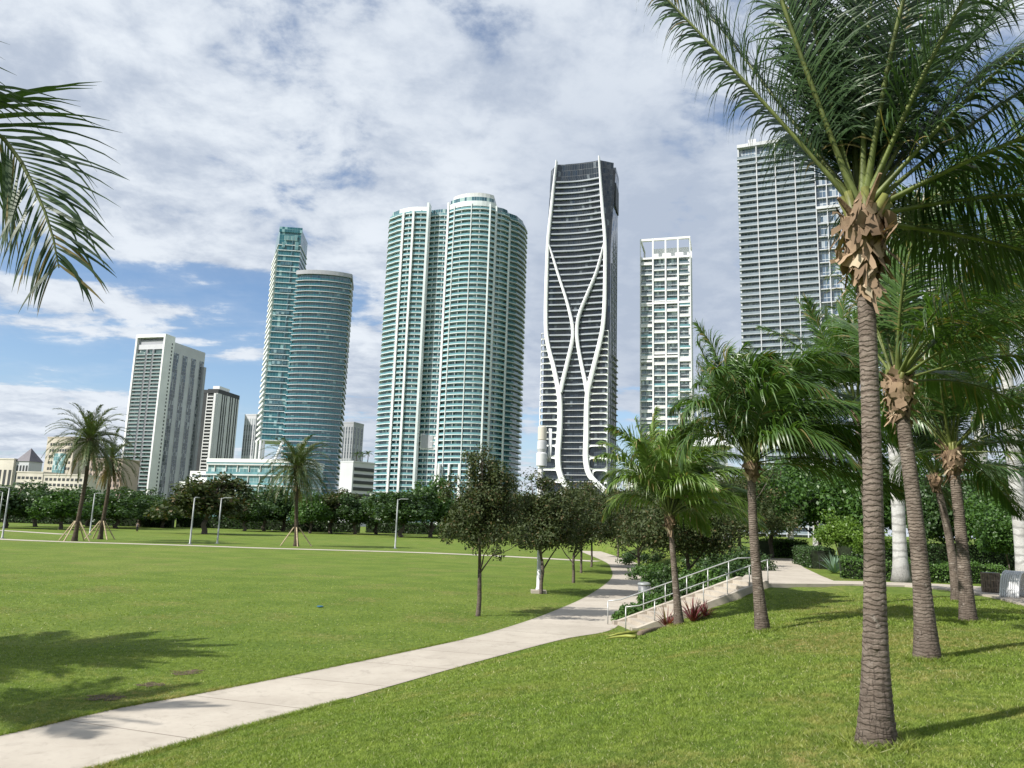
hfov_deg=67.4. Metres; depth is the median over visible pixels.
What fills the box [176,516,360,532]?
hedge
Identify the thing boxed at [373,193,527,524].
apartment tower
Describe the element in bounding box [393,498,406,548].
street lamp
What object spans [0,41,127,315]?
coconut palm
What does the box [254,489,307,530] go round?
park tree
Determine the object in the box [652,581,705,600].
shrub
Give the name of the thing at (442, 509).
park tree
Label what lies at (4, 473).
window
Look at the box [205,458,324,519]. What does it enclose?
podium building
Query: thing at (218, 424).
striped tower
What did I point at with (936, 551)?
hedge
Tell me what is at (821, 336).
coconut palm
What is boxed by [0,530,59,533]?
side path
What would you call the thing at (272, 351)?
window
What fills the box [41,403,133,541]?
date palm
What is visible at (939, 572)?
hedge
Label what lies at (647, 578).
shrub
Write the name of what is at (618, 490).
park tree
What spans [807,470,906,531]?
broadleaf tree
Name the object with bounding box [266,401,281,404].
window
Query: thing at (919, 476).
broadleaf tree
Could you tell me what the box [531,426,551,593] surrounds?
antenna pole
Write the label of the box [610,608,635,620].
shrub
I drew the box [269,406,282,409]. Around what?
window
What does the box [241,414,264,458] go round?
distant tower
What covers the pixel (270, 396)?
window
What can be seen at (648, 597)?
shrub
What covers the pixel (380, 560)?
ground
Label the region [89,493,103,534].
street lamp
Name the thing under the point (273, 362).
window
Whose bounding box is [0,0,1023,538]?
sky
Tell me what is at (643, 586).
litter bin
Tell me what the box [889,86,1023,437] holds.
coconut palm
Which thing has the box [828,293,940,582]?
royal palm
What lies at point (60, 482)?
garage building
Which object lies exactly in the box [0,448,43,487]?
classical building
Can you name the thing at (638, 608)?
shrub
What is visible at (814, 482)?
broadleaf tree
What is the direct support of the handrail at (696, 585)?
attached to the concrete stairs
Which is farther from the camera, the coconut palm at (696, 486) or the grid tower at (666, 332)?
the grid tower at (666, 332)
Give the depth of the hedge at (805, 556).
44.02 m
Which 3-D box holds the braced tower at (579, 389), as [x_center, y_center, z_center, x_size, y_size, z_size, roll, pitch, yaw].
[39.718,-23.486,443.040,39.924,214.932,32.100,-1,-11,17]
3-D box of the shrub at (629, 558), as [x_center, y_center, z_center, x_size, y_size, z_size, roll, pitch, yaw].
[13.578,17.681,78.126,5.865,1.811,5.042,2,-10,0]
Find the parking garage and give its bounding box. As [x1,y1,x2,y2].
[15,471,63,488]
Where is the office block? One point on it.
(357, 477)
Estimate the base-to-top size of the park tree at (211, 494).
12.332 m
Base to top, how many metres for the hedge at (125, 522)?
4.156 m
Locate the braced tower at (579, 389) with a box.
[537,155,618,499]
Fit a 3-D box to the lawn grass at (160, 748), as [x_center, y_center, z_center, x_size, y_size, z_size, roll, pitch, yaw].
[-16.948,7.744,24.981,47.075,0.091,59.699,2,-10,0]
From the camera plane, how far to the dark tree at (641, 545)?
69.61 m
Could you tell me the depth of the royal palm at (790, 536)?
76.12 m
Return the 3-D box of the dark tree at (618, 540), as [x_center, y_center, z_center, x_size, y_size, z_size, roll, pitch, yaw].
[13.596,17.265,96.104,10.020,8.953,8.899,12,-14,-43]
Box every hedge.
[0,514,174,527]
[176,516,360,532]
[365,522,513,534]
[759,537,807,557]
[790,544,837,568]
[837,540,1014,569]
[838,553,891,580]
[908,559,1009,583]
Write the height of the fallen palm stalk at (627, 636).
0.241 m
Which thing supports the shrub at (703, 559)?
on the ground at (380, 560)
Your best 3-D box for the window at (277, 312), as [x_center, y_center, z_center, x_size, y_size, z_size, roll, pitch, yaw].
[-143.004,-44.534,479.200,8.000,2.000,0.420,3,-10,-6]
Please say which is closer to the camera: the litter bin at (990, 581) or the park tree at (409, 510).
the litter bin at (990, 581)
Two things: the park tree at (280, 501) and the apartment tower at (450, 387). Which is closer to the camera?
the park tree at (280, 501)
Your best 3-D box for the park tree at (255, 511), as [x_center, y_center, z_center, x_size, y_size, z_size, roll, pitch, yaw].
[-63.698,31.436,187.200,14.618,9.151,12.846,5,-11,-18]
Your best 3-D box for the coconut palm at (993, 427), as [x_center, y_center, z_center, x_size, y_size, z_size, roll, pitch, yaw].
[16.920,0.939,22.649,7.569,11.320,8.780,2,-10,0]
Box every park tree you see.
[0,479,75,526]
[0,481,47,527]
[24,487,102,529]
[57,486,116,526]
[87,489,162,527]
[113,485,167,526]
[137,501,189,527]
[143,471,260,533]
[175,514,204,521]
[223,496,281,530]
[241,481,293,530]
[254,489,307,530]
[286,490,334,532]
[292,487,360,532]
[331,491,378,534]
[343,489,400,533]
[359,485,438,536]
[402,474,455,536]
[433,495,469,534]
[599,484,637,496]
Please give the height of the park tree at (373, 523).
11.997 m
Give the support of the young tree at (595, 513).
on the ground at (380, 560)
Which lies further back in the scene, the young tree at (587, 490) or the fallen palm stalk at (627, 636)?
the young tree at (587, 490)
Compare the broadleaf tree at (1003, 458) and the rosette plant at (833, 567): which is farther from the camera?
the broadleaf tree at (1003, 458)
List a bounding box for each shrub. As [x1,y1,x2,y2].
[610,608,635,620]
[615,551,666,564]
[619,602,653,612]
[625,561,670,579]
[636,590,672,606]
[639,568,666,590]
[652,560,693,585]
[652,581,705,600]
[677,548,728,569]
[678,566,732,586]
[695,558,750,578]
[713,546,777,570]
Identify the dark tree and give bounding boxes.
[593,491,654,564]
[605,488,640,557]
[616,475,758,571]
[618,483,675,546]
[712,465,804,555]
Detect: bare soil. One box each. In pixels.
[87,694,125,700]
[135,681,164,686]
[172,669,202,674]
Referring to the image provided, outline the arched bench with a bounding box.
[999,570,1023,597]
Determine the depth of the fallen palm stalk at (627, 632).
22.41 m
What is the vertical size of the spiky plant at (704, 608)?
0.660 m
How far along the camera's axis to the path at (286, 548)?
90.69 m
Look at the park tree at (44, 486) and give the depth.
165.68 m
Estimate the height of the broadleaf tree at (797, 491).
8.281 m
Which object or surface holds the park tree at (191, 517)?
on the ground at (380, 560)
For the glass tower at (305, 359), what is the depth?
474.17 m
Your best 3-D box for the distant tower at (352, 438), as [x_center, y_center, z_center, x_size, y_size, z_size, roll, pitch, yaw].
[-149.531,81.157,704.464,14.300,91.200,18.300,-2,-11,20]
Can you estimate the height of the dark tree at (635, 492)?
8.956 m
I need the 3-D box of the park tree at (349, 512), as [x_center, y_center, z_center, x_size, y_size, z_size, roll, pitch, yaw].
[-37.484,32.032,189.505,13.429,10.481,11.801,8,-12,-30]
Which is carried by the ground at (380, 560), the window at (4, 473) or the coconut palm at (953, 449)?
the coconut palm at (953, 449)
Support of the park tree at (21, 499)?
on the ground at (380, 560)
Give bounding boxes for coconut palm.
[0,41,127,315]
[592,406,770,623]
[636,0,1023,748]
[665,318,905,630]
[755,282,1009,506]
[815,281,1023,621]
[818,152,1023,660]
[846,378,1023,600]
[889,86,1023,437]
[945,236,1023,453]
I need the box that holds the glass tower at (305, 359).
[254,227,353,495]
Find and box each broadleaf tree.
[732,451,845,557]
[759,450,856,545]
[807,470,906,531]
[855,432,962,532]
[885,474,997,546]
[919,455,1005,510]
[964,471,1023,544]
[982,422,1023,495]
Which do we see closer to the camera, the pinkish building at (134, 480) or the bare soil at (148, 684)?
the bare soil at (148, 684)
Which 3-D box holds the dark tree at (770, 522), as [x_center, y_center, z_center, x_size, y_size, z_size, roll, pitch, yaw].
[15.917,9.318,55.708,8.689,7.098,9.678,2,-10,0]
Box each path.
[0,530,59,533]
[0,539,593,561]
[0,551,654,767]
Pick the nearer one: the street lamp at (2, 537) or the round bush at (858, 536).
the round bush at (858, 536)
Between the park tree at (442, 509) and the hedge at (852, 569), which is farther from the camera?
the park tree at (442, 509)
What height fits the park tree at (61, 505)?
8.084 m
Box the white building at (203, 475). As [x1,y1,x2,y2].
[180,471,206,484]
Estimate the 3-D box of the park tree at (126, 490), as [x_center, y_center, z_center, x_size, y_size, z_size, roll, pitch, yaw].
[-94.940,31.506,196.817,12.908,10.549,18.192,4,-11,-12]
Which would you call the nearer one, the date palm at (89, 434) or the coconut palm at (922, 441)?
the coconut palm at (922, 441)
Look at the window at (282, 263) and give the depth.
484.65 m
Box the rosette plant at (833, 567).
[820,551,839,573]
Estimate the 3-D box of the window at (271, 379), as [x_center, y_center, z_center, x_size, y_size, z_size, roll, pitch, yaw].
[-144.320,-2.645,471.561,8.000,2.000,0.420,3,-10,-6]
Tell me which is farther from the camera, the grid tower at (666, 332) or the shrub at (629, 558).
the grid tower at (666, 332)
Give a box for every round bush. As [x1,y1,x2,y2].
[811,508,862,556]
[847,524,891,555]
[967,504,1014,570]
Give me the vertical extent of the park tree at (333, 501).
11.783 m
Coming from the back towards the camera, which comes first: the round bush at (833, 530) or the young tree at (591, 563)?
the young tree at (591, 563)
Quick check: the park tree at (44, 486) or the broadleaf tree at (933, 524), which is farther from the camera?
the park tree at (44, 486)
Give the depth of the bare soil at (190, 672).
18.19 m
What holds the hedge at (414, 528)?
on the ground at (380, 560)
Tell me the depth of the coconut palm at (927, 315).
11.79 m
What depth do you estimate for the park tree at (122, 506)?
171.05 m
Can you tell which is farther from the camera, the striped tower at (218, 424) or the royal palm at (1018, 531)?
the striped tower at (218, 424)
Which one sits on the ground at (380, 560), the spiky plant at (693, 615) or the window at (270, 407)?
the spiky plant at (693, 615)
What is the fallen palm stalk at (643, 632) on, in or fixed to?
on the ground at (380, 560)
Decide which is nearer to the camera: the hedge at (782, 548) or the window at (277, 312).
the hedge at (782, 548)
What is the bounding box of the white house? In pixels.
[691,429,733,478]
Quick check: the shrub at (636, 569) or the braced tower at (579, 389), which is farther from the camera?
the braced tower at (579, 389)
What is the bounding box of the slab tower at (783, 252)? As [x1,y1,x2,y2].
[737,138,852,537]
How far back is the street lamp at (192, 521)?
95.17 m
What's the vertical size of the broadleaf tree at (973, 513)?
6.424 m
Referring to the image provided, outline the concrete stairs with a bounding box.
[612,576,768,630]
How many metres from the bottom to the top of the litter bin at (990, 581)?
0.680 m
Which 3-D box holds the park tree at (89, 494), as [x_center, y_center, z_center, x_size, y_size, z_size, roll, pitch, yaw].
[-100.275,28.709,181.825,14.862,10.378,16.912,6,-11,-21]
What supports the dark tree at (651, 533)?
on the ground at (380, 560)
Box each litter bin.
[638,582,650,593]
[980,572,999,591]
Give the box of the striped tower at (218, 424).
[196,386,239,470]
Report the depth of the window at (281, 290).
481.64 m
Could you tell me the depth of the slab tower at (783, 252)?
379.62 m
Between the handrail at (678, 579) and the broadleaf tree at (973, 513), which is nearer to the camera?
the handrail at (678, 579)
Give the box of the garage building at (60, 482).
[43,474,107,492]
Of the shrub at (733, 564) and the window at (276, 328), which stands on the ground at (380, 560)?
the shrub at (733, 564)
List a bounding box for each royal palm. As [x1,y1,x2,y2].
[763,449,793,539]
[806,413,841,545]
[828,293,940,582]
[948,273,1023,570]
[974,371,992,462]
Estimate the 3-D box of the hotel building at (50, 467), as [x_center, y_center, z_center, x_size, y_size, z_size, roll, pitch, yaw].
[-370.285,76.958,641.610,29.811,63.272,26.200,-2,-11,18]
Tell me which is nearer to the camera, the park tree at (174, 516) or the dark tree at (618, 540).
the dark tree at (618, 540)
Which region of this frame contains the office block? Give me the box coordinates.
[339,461,374,526]
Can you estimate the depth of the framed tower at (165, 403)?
681.80 m
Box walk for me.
[742,558,1023,605]
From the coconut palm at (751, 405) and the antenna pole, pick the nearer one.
the coconut palm at (751, 405)
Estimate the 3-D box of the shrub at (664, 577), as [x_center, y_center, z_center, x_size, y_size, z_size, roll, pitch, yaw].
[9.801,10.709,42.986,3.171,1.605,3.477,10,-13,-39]
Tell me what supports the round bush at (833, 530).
on the ground at (380, 560)
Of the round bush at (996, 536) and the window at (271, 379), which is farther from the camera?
the window at (271, 379)
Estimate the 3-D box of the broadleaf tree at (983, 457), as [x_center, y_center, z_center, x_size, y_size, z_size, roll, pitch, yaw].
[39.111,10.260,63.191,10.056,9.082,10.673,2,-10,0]
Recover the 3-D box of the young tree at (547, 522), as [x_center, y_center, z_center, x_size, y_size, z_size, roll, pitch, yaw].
[1.997,8.171,42.756,6.572,6.988,5.483,11,-14,-40]
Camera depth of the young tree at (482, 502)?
31.23 m
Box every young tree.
[436,443,536,615]
[491,466,609,593]
[538,480,630,582]
[571,480,628,572]
[590,486,623,566]
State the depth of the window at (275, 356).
473.95 m
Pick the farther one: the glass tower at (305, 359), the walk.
the glass tower at (305, 359)
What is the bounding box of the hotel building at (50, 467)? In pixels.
[43,437,98,473]
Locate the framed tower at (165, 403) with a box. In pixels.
[122,334,205,502]
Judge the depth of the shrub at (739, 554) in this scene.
38.84 m
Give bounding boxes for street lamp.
[0,487,9,538]
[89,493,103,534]
[189,497,199,544]
[215,497,232,543]
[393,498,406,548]
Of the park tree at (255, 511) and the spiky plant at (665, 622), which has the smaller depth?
the spiky plant at (665, 622)
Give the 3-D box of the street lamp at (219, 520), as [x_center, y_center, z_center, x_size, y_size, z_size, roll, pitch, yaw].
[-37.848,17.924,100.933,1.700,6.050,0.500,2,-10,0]
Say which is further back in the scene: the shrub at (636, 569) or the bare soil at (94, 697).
the shrub at (636, 569)
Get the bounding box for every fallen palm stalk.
[606,634,636,638]
[608,630,637,636]
[636,626,662,635]
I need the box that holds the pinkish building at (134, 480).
[89,458,140,495]
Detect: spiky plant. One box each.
[655,604,673,625]
[682,597,710,621]
[689,600,716,616]
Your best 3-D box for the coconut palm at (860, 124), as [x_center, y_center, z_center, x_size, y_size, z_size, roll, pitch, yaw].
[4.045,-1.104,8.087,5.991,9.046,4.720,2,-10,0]
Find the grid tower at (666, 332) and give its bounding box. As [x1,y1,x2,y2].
[640,236,693,440]
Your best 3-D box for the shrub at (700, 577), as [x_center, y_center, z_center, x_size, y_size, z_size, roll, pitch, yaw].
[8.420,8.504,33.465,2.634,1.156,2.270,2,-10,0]
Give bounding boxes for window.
[2,470,6,484]
[7,470,10,484]
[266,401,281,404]
[269,395,280,398]
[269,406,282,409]
[270,378,283,381]
[271,349,284,352]
[272,361,286,364]
[274,355,285,358]
[275,327,285,330]
[276,311,289,314]
[280,262,291,265]
[280,289,290,292]
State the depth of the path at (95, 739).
16.01 m
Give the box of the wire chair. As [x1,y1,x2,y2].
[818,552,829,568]
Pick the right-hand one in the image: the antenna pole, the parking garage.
the antenna pole
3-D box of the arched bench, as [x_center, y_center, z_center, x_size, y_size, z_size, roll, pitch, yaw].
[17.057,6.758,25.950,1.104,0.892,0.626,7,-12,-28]
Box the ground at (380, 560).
[0,520,1023,767]
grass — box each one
[0,563,597,767]
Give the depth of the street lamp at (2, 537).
95.45 m
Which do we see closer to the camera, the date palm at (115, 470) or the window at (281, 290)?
the date palm at (115, 470)
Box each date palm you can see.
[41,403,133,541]
[75,428,143,539]
[256,434,338,546]
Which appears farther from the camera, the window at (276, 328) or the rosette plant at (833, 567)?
the window at (276, 328)
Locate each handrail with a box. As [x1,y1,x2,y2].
[607,557,751,623]
[625,559,768,630]
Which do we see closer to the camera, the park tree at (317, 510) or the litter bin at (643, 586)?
the litter bin at (643, 586)
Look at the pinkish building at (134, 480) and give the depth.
596.80 m
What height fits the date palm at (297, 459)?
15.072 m
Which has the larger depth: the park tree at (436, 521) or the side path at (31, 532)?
the park tree at (436, 521)
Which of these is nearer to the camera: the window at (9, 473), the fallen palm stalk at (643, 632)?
the fallen palm stalk at (643, 632)
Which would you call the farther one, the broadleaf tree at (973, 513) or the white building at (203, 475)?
the white building at (203, 475)
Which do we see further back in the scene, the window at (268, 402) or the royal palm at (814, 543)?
the window at (268, 402)
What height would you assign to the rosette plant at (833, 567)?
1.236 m
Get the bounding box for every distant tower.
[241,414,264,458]
[338,422,363,487]
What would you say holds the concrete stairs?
on the ground at (380, 560)

